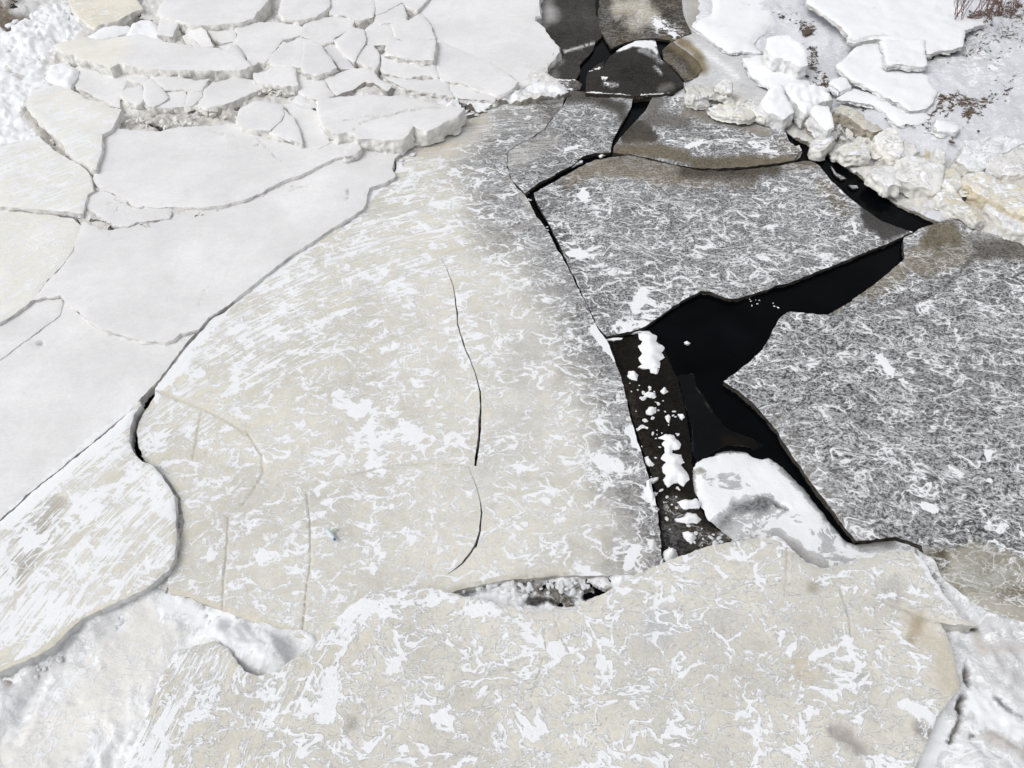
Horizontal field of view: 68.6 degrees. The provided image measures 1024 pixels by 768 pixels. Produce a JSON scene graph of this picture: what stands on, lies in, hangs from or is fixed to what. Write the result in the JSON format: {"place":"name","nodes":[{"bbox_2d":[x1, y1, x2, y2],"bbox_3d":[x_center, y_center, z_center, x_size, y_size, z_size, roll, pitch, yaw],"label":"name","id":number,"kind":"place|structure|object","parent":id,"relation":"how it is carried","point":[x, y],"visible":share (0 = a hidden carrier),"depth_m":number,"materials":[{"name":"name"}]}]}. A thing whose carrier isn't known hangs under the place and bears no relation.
{"place":"outdoors","nodes":[
{"label":"outdoors","id":0,"kind":"place"},
{"bbox_2d":[1,0,932,606],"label":"water","id":1,"kind":"structure","parent":0,"point":[725,340],"depth_m":8.87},
{"bbox_2d":[0,298,63,360],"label":"ice slab","id":2,"kind":"structure","parent":1,"relation":"on","point":[27,324],"depth_m":8.62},
{"bbox_2d":[0,209,80,324],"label":"ice slab","id":3,"kind":"structure","parent":1,"relation":"on","point":[36,250],"depth_m":9.42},
{"bbox_2d":[0,136,94,223],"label":"ice slab","id":4,"kind":"structure","parent":1,"relation":"on","point":[39,175],"depth_m":10.38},
{"bbox_2d":[25,85,126,176],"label":"ice slab","id":5,"kind":"structure","parent":1,"relation":"on","point":[77,127],"depth_m":11.39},
{"bbox_2d":[0,401,179,677],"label":"ice floe","id":6,"kind":"object","parent":1,"relation":"on","point":[91,532],"visible":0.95,"depth_m":6.62,"materials":[{"name":"ice"}]},
{"bbox_2d":[78,219,110,229],"bbox_3d":[-5.542,-2.123,9.968,0.342,0.147,0.775,-29,54,-24],"label":"slush","id":7,"kind":"object","parent":1,"relation":"on","point":[100,225],"visible":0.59,"depth_m":9.88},
{"bbox_2d":[0,302,195,520],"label":"ice slab","id":8,"kind":"structure","parent":1,"relation":"on","point":[73,384],"depth_m":7.94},
{"bbox_2d":[86,192,172,229],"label":"ice slab","id":9,"kind":"structure","parent":1,"relation":"on","point":[125,215],"depth_m":9.96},
{"bbox_2d":[0,587,323,767],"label":"slush","id":10,"kind":"object","parent":1,"relation":"on","point":[87,701],"visible":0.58,"depth_m":5.94,"materials":[{"name":"snow"}]},
{"bbox_2d":[142,456,183,593],"bbox_3d":[-3.193,1.252,6.955,0.328,0.165,1.588,-16,50,-14],"label":"slush","id":11,"kind":"object","parent":1,"relation":"on","point":[163,586],"visible":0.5,"depth_m":6.93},
{"bbox_2d":[93,124,350,210],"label":"ice slab","id":12,"kind":"structure","parent":1,"relation":"on","point":[197,168],"depth_m":10.67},
{"bbox_2d":[33,109,469,345],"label":"ice slab","id":13,"kind":"structure","parent":1,"relation":"on","point":[174,278],"depth_m":9.41,"materials":[{"name":"ice"}]},
{"bbox_2d":[0,0,568,227],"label":"slush","id":14,"kind":"object","parent":1,"relation":"on","point":[29,32],"visible":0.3,"depth_m":12.40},
{"bbox_2d":[45,62,79,91],"bbox_3d":[-7.455,-5.066,12.580,0.625,0.333,1.138,-37,57,-28],"label":"broken slab","id":15,"kind":"object","parent":14,"relation":"on","point":[65,75],"depth_m":12.43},
{"bbox_2d":[74,67,127,113],"bbox_3d":[-6.812,-4.838,12.396,1.007,0.219,1.864,-11,49,-10],"label":"broken slab","id":16,"kind":"object","parent":14,"relation":"on","point":[97,86],"depth_m":12.29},
{"bbox_2d":[68,0,143,32],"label":"broken slab","id":17,"kind":"structure","parent":14,"relation":"on","point":[95,15],"depth_m":14.17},
{"bbox_2d":[88,25,129,39],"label":"broken slab","id":18,"kind":"object","parent":14,"relation":"on","point":[104,33],"depth_m":13.62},
{"bbox_2d":[120,86,143,109],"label":"broken slab","id":19,"kind":"structure","parent":14,"relation":"on","point":[131,97],"depth_m":11.97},
{"bbox_2d":[127,74,148,84],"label":"broken slab","id":20,"kind":"structure","parent":14,"relation":"on","point":[138,79],"depth_m":12.40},
{"bbox_2d":[126,20,157,38],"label":"broken slab","id":21,"kind":"structure","parent":14,"relation":"on","point":[140,27],"depth_m":13.73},
{"bbox_2d":[53,34,254,81],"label":"broken slab","id":22,"kind":"structure","parent":14,"relation":"on","point":[137,54],"depth_m":12.60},
{"bbox_2d":[143,77,169,116],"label":"broken slab","id":23,"kind":"structure","parent":14,"relation":"on","point":[155,94],"depth_m":11.95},
{"bbox_2d":[156,19,181,42],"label":"broken slab","id":24,"kind":"object","parent":14,"relation":"on","point":[168,31],"depth_m":13.57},
{"bbox_2d":[156,91,186,113],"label":"broken slab","id":25,"kind":"structure","parent":14,"relation":"on","point":[177,101],"depth_m":11.87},
{"bbox_2d":[151,76,211,93],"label":"broken slab","id":26,"kind":"structure","parent":14,"relation":"on","point":[173,84],"depth_m":12.22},
{"bbox_2d":[182,34,196,45],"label":"broken slab","id":27,"kind":"structure","parent":14,"relation":"on","point":[186,40],"depth_m":13.41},
{"bbox_2d":[185,92,202,111],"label":"broken slab","id":28,"kind":"structure","parent":14,"relation":"on","point":[193,99],"depth_m":11.95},
{"bbox_2d":[186,27,215,47],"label":"broken slab","id":29,"kind":"structure","parent":14,"relation":"on","point":[200,37],"depth_m":13.30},
{"bbox_2d":[156,0,271,34],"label":"broken slab","id":30,"kind":"structure","parent":14,"relation":"on","point":[210,15],"depth_m":13.85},
{"bbox_2d":[208,30,236,45],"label":"broken slab","id":31,"kind":"structure","parent":14,"relation":"on","point":[221,37],"depth_m":13.41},
{"bbox_2d":[195,78,265,114],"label":"broken slab","id":32,"kind":"structure","parent":14,"relation":"on","point":[221,95],"depth_m":12.05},
{"bbox_2d":[226,45,246,60],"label":"broken slab","id":33,"kind":"structure","parent":14,"relation":"on","point":[235,49],"depth_m":12.90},
{"bbox_2d":[219,22,301,72],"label":"broken slab","id":34,"kind":"structure","parent":14,"relation":"on","point":[258,43],"depth_m":13.30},
{"bbox_2d":[235,101,286,138],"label":"broken slab","id":35,"kind":"structure","parent":14,"relation":"on","point":[261,118],"depth_m":11.39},
{"bbox_2d":[253,66,299,97],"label":"broken slab","id":36,"kind":"structure","parent":14,"relation":"on","point":[275,78],"depth_m":12.22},
{"bbox_2d":[265,37,302,73],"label":"broken slab","id":37,"kind":"structure","parent":14,"relation":"on","point":[286,54],"depth_m":12.75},
{"bbox_2d":[269,109,304,148],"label":"broken slab","id":38,"kind":"structure","parent":14,"relation":"on","point":[287,130],"depth_m":11.15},
{"bbox_2d":[288,95,316,110],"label":"broken slab","id":39,"kind":"structure","parent":14,"relation":"on","point":[303,101],"depth_m":11.96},
{"bbox_2d":[277,0,330,26],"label":"broken slab","id":40,"kind":"structure","parent":14,"relation":"on","point":[301,13],"depth_m":13.91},
{"bbox_2d":[284,103,329,148],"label":"broken slab","id":41,"kind":"structure","parent":14,"relation":"on","point":[307,122],"depth_m":11.38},
{"bbox_2d":[297,74,334,100],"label":"broken slab","id":42,"kind":"structure","parent":14,"relation":"on","point":[311,89],"depth_m":12.16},
{"bbox_2d":[301,38,339,80],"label":"broken slab","id":43,"kind":"structure","parent":14,"relation":"on","point":[317,63],"depth_m":12.55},
{"bbox_2d":[300,16,355,46],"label":"broken slab","id":44,"kind":"structure","parent":14,"relation":"on","point":[324,31],"depth_m":13.51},
{"bbox_2d":[324,44,353,71],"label":"broken slab","id":45,"kind":"structure","parent":14,"relation":"on","point":[342,64],"depth_m":12.83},
{"bbox_2d":[334,27,366,68],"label":"broken slab","id":46,"kind":"structure","parent":14,"relation":"on","point":[349,44],"depth_m":13.11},
{"bbox_2d":[328,0,374,29],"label":"broken slab","id":47,"kind":"structure","parent":14,"relation":"on","point":[360,14],"depth_m":13.98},
{"bbox_2d":[342,142,362,163],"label":"broken slab","id":48,"kind":"object","parent":14,"relation":"on","point":[354,151],"depth_m":10.82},
{"bbox_2d":[324,68,394,96],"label":"broken slab","id":49,"kind":"structure","parent":14,"relation":"on","point":[346,82],"depth_m":12.29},
{"bbox_2d":[356,45,380,76],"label":"broken slab","id":50,"kind":"structure","parent":14,"relation":"on","point":[369,57],"depth_m":12.75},
{"bbox_2d":[365,21,395,53],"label":"broken slab","id":51,"kind":"structure","parent":14,"relation":"on","point":[377,35],"depth_m":13.42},
{"bbox_2d":[373,3,407,24],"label":"broken slab","id":52,"kind":"structure","parent":14,"relation":"on","point":[398,13],"depth_m":13.89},
{"bbox_2d":[316,95,466,155],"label":"broken slab","id":53,"kind":"structure","parent":14,"relation":"on","point":[402,125],"depth_m":11.24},
{"bbox_2d":[374,0,430,17],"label":"broken slab","id":54,"kind":"structure","parent":14,"relation":"on","point":[413,8],"depth_m":14.20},
{"bbox_2d":[380,54,439,79],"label":"broken slab","id":55,"kind":"structure","parent":14,"relation":"on","point":[392,68],"depth_m":12.55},
{"bbox_2d":[384,37,438,66],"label":"broken slab","id":56,"kind":"structure","parent":55,"relation":"on","point":[422,53],"depth_m":12.82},
{"bbox_2d":[390,13,436,40],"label":"broken slab","id":57,"kind":"structure","parent":14,"relation":"on","point":[418,27],"depth_m":13.53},
{"bbox_2d":[382,76,454,101],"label":"broken slab","id":58,"kind":"structure","parent":14,"relation":"on","point":[433,88],"depth_m":12.24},
{"bbox_2d":[449,83,499,107],"bbox_3d":[-0.635,-4.706,12.221,0.923,0.135,0.714,0,48,0],"label":"broken slab","id":59,"kind":"object","parent":14,"relation":"on","point":[461,94],"depth_m":12.06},
{"bbox_2d":[436,39,518,100],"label":"broken slab","id":60,"kind":"structure","parent":14,"relation":"on","point":[456,66],"depth_m":12.50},
{"bbox_2d":[419,0,561,88],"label":"broken slab","id":61,"kind":"structure","parent":14,"relation":"on","point":[513,37],"depth_m":13.63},
{"bbox_2d":[137,97,663,639],"bbox_3d":[-1.219,-1.317,9.350,5.166,0.265,9.548,0,48,0],"label":"ice floe","id":62,"kind":"object","parent":1,"relation":"on","point":[301,403],"visible":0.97,"depth_m":7.71,"materials":[{"name":"ice"}]},
{"bbox_2d":[325,529,335,540],"bbox_3d":[-1.626,1.357,6.744,0.045,0.044,0.137,-32,51,-26],"label":"bottle","id":63,"kind":"object","parent":62,"relation":"on","point":[330,534],"visible":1,"depth_m":6.73,"materials":[{"name":"white plastic"}]},
{"bbox_2d":[646,477,658,500],"bbox_3d":[1.323,0.992,7.169,0.124,0.081,0.309,11,49,10],"label":"snow clump","id":64,"kind":"object","parent":62,"relation":"on","point":[650,494],"visible":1,"depth_m":7.16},
{"bbox_2d":[456,574,632,611],"bbox_3d":[0.331,1.834,6.495,1.723,0.126,0.368,-2,48,-2],"label":"slush","id":65,"kind":"object","parent":1,"relation":"on","point":[537,598],"visible":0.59,"depth_m":6.48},
{"bbox_2d":[124,536,975,767],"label":"ice floe","id":66,"kind":"object","parent":1,"relation":"on","point":[773,652],"visible":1,"depth_m":5.78,"materials":[{"name":"ice"}]},
{"bbox_2d":[555,78,581,90],"bbox_3d":[0.863,-5.037,12.663,0.662,0.045,0.453,0,48,0],"label":"thin ice sheet","id":67,"kind":"object","parent":1,"relation":"on","point":[573,84],"visible":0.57,"depth_m":12.66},
{"bbox_2d":[507,96,632,195],"bbox_3d":[0.903,-3.708,11.460,1.364,0.087,3.249,24,52,20],"label":"ice floe","id":68,"kind":"object","parent":1,"relation":"on","point":[574,132],"visible":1,"depth_m":11.38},
{"bbox_2d":[541,0,601,79],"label":"thin ice sheet","id":69,"kind":"object","parent":1,"relation":"on","point":[572,29],"visible":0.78,"depth_m":14.04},
{"bbox_2d":[567,90,585,96],"bbox_3d":[1.135,-4.810,12.460,0.534,0.042,0.249,0,48,0],"label":"thin ice sheet","id":70,"kind":"object","parent":1,"relation":"on","point":[574,93],"visible":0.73,"depth_m":12.44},
{"bbox_2d":[585,40,683,101],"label":"sheet","id":71,"kind":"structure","parent":1,"relation":"on","point":[639,71],"depth_m":12.56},
{"bbox_2d":[597,0,701,82],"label":"thin ice sheet","id":72,"kind":"object","parent":1,"relation":"on","point":[623,22],"visible":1,"depth_m":14.14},
{"bbox_2d":[605,335,731,556],"bbox_3d":[1.539,0.493,7.708,0.692,0.022,2.930,-5,48,-4],"label":"thin ice sheet","id":73,"kind":"object","parent":1,"relation":"on","point":[626,353],"visible":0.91,"depth_m":7.70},
{"bbox_2d":[627,371,637,380],"bbox_3d":[1.321,-0.102,8.203,0.123,0.085,0.146,10,49,9],"label":"snow clump","id":74,"kind":"object","parent":73,"relation":"on","point":[632,375],"visible":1,"depth_m":8.18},
{"bbox_2d":[645,407,655,414],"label":"snow clump","id":75,"kind":"object","parent":73,"relation":"on","point":[650,411],"visible":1,"depth_m":7.84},
{"bbox_2d":[638,332,664,369],"bbox_3d":[1.574,-0.385,8.459,0.308,0.088,0.607,5,48,5],"label":"snow clump","id":76,"kind":"object","parent":73,"relation":"on","point":[651,350],"visible":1,"depth_m":8.41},
{"bbox_2d":[662,547,677,561],"bbox_3d":[1.423,1.509,6.720,0.146,0.132,0.159,0,48,0],"label":"snow clump","id":77,"kind":"object","parent":73,"relation":"on","point":[669,553],"visible":0.77,"depth_m":6.69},
{"bbox_2d":[658,434,689,487],"bbox_3d":[1.597,0.747,7.436,0.264,0.090,0.659,0,48,0],"label":"snow clump","id":78,"kind":"object","parent":73,"relation":"on","point":[674,471],"visible":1,"depth_m":7.37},
{"bbox_2d":[674,512,700,524],"bbox_3d":[1.639,1.240,6.987,0.254,0.088,0.131,0,48,0],"label":"snow clump","id":79,"kind":"object","parent":73,"relation":"on","point":[689,518],"visible":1,"depth_m":6.96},
{"bbox_2d":[677,498,700,509],"bbox_3d":[1.674,1.126,7.083,0.234,0.087,0.120,-5,48,-5],"label":"snow clump","id":80,"kind":"object","parent":73,"relation":"on","point":[686,504],"visible":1,"depth_m":7.06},
{"bbox_2d":[682,531,695,543],"bbox_3d":[1.615,1.385,6.861,0.135,0.086,0.116,31,55,25],"label":"snow clump","id":81,"kind":"object","parent":73,"relation":"on","point":[689,537],"visible":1,"depth_m":6.84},
{"bbox_2d":[612,96,799,170],"bbox_3d":[3.069,-3.815,11.550,2.633,0.088,2.113,16,50,14],"label":"ice floe","id":82,"kind":"object","parent":1,"relation":"on","point":[671,130],"visible":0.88,"depth_m":11.37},
{"bbox_2d":[684,92,709,109],"bbox_3d":[2.990,-4.569,12.117,0.402,0.144,0.541,0,48,0],"label":"ice block","id":83,"kind":"object","parent":82,"relation":"on","point":[700,104],"depth_m":11.99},
{"bbox_2d":[707,103,755,124],"bbox_3d":[3.450,-4.247,11.746,0.760,0.163,0.483,16,50,14],"label":"ice block","id":84,"kind":"object","parent":82,"relation":"on","point":[732,113],"depth_m":11.66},
{"bbox_2d":[746,99,766,124],"bbox_3d":[3.858,-4.249,11.723,0.335,0.173,0.522,-23,52,-20],"label":"ice block","id":85,"kind":"object","parent":82,"relation":"on","point":[753,105],"depth_m":11.63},
{"bbox_2d":[758,84,793,130],"bbox_3d":[4.071,-4.291,11.661,0.524,0.463,0.742,0,48,0],"label":"snowy slab","id":86,"kind":"object","parent":82,"relation":"on","point":[775,107],"depth_m":11.52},
{"bbox_2d":[676,373,763,461],"bbox_3d":[2.051,0.303,7.879,0.752,0.011,1.150,-11,49,-9],"label":"thin ice sheet","id":87,"kind":"object","parent":1,"relation":"on","point":[711,433],"visible":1,"depth_m":7.72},
{"bbox_2d":[534,155,912,338],"bbox_3d":[2.561,-2.323,10.212,4.657,0.079,3.409,-17,50,-15],"label":"ice floe","id":88,"kind":"object","parent":1,"relation":"on","point":[643,243],"visible":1,"depth_m":9.88,"materials":[{"name":"ice"}]},
{"bbox_2d":[673,0,811,134],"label":"glazed ice sheet","id":89,"kind":"object","parent":1,"relation":"on","point":[717,65],"visible":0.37,"depth_m":13.08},
{"bbox_2d":[692,451,919,567],"bbox_3d":[2.633,1.311,7.011,2.203,0.166,1.219,31,55,25],"label":"ice floe","id":90,"kind":"object","parent":1,"relation":"on","point":[741,495],"visible":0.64,"depth_m":7.04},
{"bbox_2d":[807,135,834,160],"bbox_3d":[4.590,-3.534,11.172,0.317,0.223,0.591,32,55,26],"label":"ice block","id":91,"kind":"object","parent":1,"relation":"on","point":[820,149],"depth_m":11.07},
{"bbox_2d":[805,105,833,138],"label":"snowy slab","id":92,"kind":"object","parent":91,"relation":"on","point":[819,122],"depth_m":11.15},
{"bbox_2d":[830,167,845,180],"bbox_3d":[4.693,-3.051,10.883,0.106,0.032,0.376,-15,50,-13],"label":"ice plate","id":93,"kind":"object","parent":1,"relation":"on","point":[839,176],"visible":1,"depth_m":10.82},
{"bbox_2d":[684,84,1023,234],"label":"slush","id":94,"kind":"object","parent":1,"relation":"on","point":[903,201],"visible":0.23,"depth_m":10.89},
{"bbox_2d":[785,82,832,128],"bbox_3d":[4.615,-4.401,11.738,0.677,0.416,0.791,-13,49,-12],"label":"snowy slab","id":95,"kind":"object","parent":94,"relation":"on","point":[804,98],"depth_m":11.59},
{"bbox_2d":[864,166,900,197],"bbox_3d":[5.168,-2.851,10.465,0.465,0.253,0.661,13,49,11],"label":"ice block","id":96,"kind":"object","parent":94,"relation":"on","point":[883,182],"depth_m":10.31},
{"bbox_2d":[870,127,903,165],"bbox_3d":[5.462,-3.430,10.892,0.414,0.327,0.664,0,48,0],"label":"ice block","id":97,"kind":"object","parent":94,"relation":"on","point":[887,144],"depth_m":10.84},
{"bbox_2d":[900,140,920,157],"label":"ice block","id":98,"kind":"object","parent":94,"relation":"on","point":[910,149],"depth_m":10.81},
{"bbox_2d":[723,218,1023,621],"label":"ice floe","id":99,"kind":"object","parent":1,"relation":"on","point":[889,406],"visible":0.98,"depth_m":7.87,"materials":[{"name":"ice"}]},
{"bbox_2d":[914,549,1023,767],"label":"slush","id":100,"kind":"object","parent":1,"relation":"on","point":[979,722],"visible":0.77,"depth_m":5.84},
{"bbox_2d":[713,79,732,98],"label":"ice block","id":101,"kind":"object","parent":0,"point":[724,87],"depth_m":12.13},
{"bbox_2d":[692,0,1023,240],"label":"shore ground","id":102,"kind":"structure","parent":0,"point":[960,82],"depth_m":12.48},
{"bbox_2d":[691,0,771,55],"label":"snowy slab","id":103,"kind":"structure","parent":102,"relation":"on","point":[733,27],"depth_m":13.98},
{"bbox_2d":[741,55,810,89],"bbox_3d":[4.483,-5.299,12.769,0.937,0.122,1.326,-13,49,-11],"label":"snowy slab","id":104,"kind":"object","parent":102,"relation":"on","point":[759,74],"depth_m":12.64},
{"bbox_2d":[762,35,807,79],"bbox_3d":[4.623,-5.494,12.664,0.605,0.444,0.929,-19,51,-16],"label":"snowy slab","id":105,"kind":"object","parent":104,"relation":"on","point":[786,54],"depth_m":12.57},
{"bbox_2d":[802,29,812,35],"bbox_3d":[5.397,-6.407,13.703,0.176,0.074,0.234,13,58,14],"label":"rock","id":106,"kind":"object","parent":102,"relation":"on","point":[807,32],"visible":1,"depth_m":13.68,"materials":[{"name":"stone"}]},
{"bbox_2d":[826,77,851,96],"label":"snowy slab","id":107,"kind":"object","parent":102,"relation":"on","point":[839,87],"depth_m":12.09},
{"bbox_2d":[830,141,871,166],"bbox_3d":[4.987,-3.330,10.926,0.505,0.224,0.490,-28,54,-23],"label":"ice block","id":108,"kind":"object","parent":102,"relation":"on","point":[855,153],"depth_m":10.87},
{"bbox_2d":[832,104,882,140],"bbox_3d":[5.252,-3.954,11.406,0.821,0.320,0.343,32,55,25],"label":"ice block","id":109,"kind":"object","parent":102,"relation":"on","point":[848,117],"depth_m":11.36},
{"bbox_2d":[835,88,929,128],"bbox_3d":[5.781,-4.327,11.770,1.486,0.114,0.699,36,57,28],"label":"snowy slab","id":110,"kind":"object","parent":102,"relation":"on","point":[897,117],"depth_m":11.73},
{"bbox_2d":[834,43,937,114],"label":"snowy slab","id":111,"kind":"structure","parent":102,"relation":"on","point":[908,93],"depth_m":12.14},
{"bbox_2d":[878,39,927,71],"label":"snowy slab","id":112,"kind":"structure","parent":111,"relation":"on","point":[908,55],"depth_m":12.45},
{"bbox_2d":[805,0,984,58],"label":"snowy slab","id":113,"kind":"structure","parent":102,"relation":"on","point":[937,26],"depth_m":13.41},
{"bbox_2d":[954,0,997,19],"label":"bare shrub","id":114,"kind":"object","parent":113,"relation":"on","point":[963,6],"visible":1,"depth_m":13.32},
{"bbox_2d":[893,155,944,199],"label":"ice block","id":115,"kind":"structure","parent":102,"relation":"on","point":[918,176],"depth_m":10.31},
{"bbox_2d":[928,147,945,164],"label":"ice block","id":116,"kind":"structure","parent":102,"relation":"on","point":[939,155],"depth_m":10.61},
{"bbox_2d":[930,120,959,138],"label":"snowy slab","id":117,"kind":"structure","parent":102,"relation":"on","point":[943,129],"depth_m":11.10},
{"bbox_2d":[942,167,962,193],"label":"ice block","id":118,"kind":"structure","parent":102,"relation":"on","point":[953,183],"depth_m":10.26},
{"bbox_2d":[932,188,985,229],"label":"ice block","id":119,"kind":"structure","parent":102,"relation":"on","point":[953,206],"depth_m":10.03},
{"bbox_2d":[951,136,1023,175],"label":"ice block","id":120,"kind":"structure","parent":102,"relation":"on","point":[974,156],"depth_m":10.63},
{"bbox_2d":[961,171,1023,222],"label":"ice block","id":121,"kind":"structure","parent":102,"relation":"on","point":[982,188],"depth_m":10.06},
{"bbox_2d":[980,203,1023,244],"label":"ice block","id":122,"kind":"structure","parent":102,"relation":"on","point":[1007,227],"depth_m":9.77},
{"bbox_2d":[983,0,1023,17],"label":"bare shrub","id":123,"kind":"object","parent":102,"relation":"on","point":[999,11],"visible":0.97,"depth_m":13.80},
{"bbox_2d":[984,145,1023,181],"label":"ice block","id":124,"kind":"structure","parent":102,"relation":"on","point":[1008,166],"depth_m":10.49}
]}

